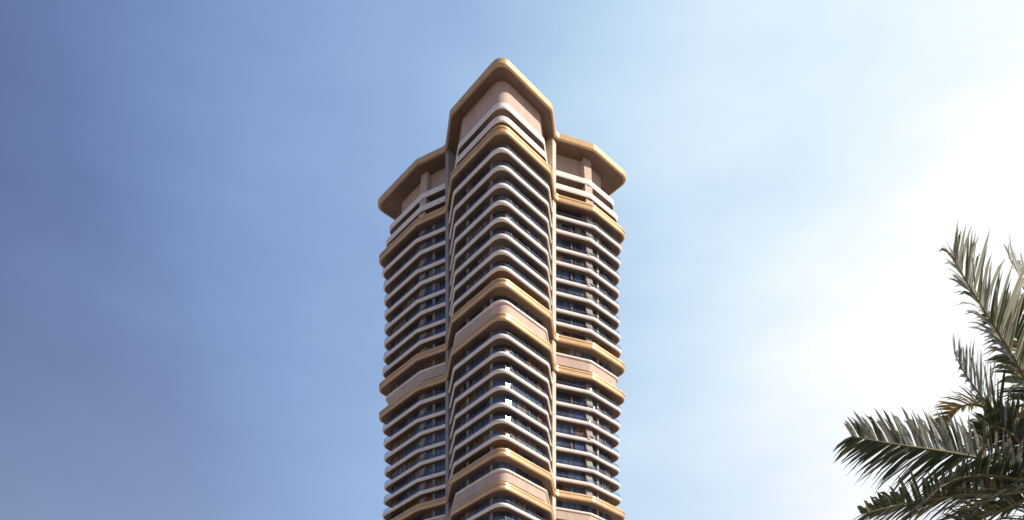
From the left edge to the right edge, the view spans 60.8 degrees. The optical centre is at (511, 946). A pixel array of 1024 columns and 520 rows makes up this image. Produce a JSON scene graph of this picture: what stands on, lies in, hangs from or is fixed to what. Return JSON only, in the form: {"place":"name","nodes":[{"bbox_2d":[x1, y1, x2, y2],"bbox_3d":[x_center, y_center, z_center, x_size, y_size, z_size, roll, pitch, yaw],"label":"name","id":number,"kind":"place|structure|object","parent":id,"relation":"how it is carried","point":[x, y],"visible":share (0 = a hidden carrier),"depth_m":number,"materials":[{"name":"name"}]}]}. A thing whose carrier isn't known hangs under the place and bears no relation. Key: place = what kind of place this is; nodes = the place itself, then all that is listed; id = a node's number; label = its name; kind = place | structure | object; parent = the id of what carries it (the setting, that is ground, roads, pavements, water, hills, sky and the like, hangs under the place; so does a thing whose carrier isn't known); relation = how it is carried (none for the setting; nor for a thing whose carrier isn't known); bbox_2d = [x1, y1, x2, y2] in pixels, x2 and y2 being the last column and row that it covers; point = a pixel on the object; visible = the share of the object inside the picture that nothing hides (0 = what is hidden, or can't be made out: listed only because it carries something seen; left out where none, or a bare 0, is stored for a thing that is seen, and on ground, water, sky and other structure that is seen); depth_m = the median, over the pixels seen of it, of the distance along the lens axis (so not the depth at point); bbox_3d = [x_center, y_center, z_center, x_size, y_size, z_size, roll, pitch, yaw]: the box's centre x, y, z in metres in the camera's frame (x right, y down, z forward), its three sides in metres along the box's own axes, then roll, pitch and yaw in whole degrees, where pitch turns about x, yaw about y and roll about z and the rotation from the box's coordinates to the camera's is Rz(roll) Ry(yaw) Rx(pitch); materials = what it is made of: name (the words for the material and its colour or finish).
{"place":"outdoors","nodes":[
{"label":"outdoors","id":0,"kind":"place"},
{"bbox_2d":[0,0,1023,519],"label":"sky","id":1,"kind":"structure","parent":0,"point":[194,232],"materials":[{"name":"blue"}]},
{"bbox_2d":[833,222,1023,519],"bbox_3d":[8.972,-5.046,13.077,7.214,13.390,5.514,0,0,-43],"label":"palm tree","id":2,"kind":"object","parent":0,"point":[997,422],"visible":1,"depth_m":12.95,"materials":[{"name":"green plant"}]},
{"label":"plaza pavement","id":3,"kind":"structure","parent":0,"visible":0},
{"bbox_2d":[445,137,555,519],"bbox_3d":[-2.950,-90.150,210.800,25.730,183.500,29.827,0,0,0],"label":"corner columns","id":4,"kind":"structure","parent":3,"relation":"on","point":[450,156],"depth_m":199.09,"materials":[{"name":"beige concrete"}]},
{"bbox_2d":[382,102,620,519],"bbox_3d":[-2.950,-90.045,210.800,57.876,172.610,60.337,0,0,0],"label":"floor slabs","id":5,"kind":"structure","parent":4,"relation":"attached to","point":[528,134],"depth_m":195.31,"materials":[{"name":"beige concrete"}]},
{"bbox_2d":[394,149,606,515],"bbox_3d":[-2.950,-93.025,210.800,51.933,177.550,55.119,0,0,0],"label":"balcony partitions","id":6,"kind":"object","parent":5,"relation":"on","point":[585,173],"visible":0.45,"depth_m":201.28,"materials":[{"name":"beige concrete"}]},
{"bbox_2d":[392,146,609,519],"bbox_3d":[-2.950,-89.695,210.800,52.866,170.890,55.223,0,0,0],"label":"windows","id":7,"kind":"structure","parent":5,"relation":"on","point":[572,413],"depth_m":199.20,"materials":[{"name":"black glass"}]},
{"bbox_2d":[391,145,610,519],"bbox_3d":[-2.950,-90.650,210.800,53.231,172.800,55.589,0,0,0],"label":"mullions","id":8,"kind":"object","parent":7,"relation":"attached to","point":[491,381],"visible":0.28,"depth_m":198.93,"materials":[{"name":"black metal"}]},
{"bbox_2d":[383,145,620,519],"bbox_3d":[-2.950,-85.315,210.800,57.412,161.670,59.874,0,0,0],"label":"balustrades","id":9,"kind":"object","parent":5,"relation":"attached to","point":[498,331],"visible":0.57,"depth_m":197.18,"materials":[{"name":"clear glass"}]},
{"bbox_2d":[378,58,625,519],"bbox_3d":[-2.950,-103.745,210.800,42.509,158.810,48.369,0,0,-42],"label":"facade trim bands","id":10,"kind":"object","parent":4,"relation":"attached to","point":[609,171],"visible":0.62,"depth_m":195.02,"materials":[{"name":"beige concrete"}]},
{"bbox_2d":[387,81,615,519],"bbox_3d":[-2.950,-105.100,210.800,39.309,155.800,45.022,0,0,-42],"label":"plant storey walls","id":11,"kind":"structure","parent":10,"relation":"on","point":[510,95],"depth_m":189.82,"materials":[{"name":"beige concrete"}]}
]}

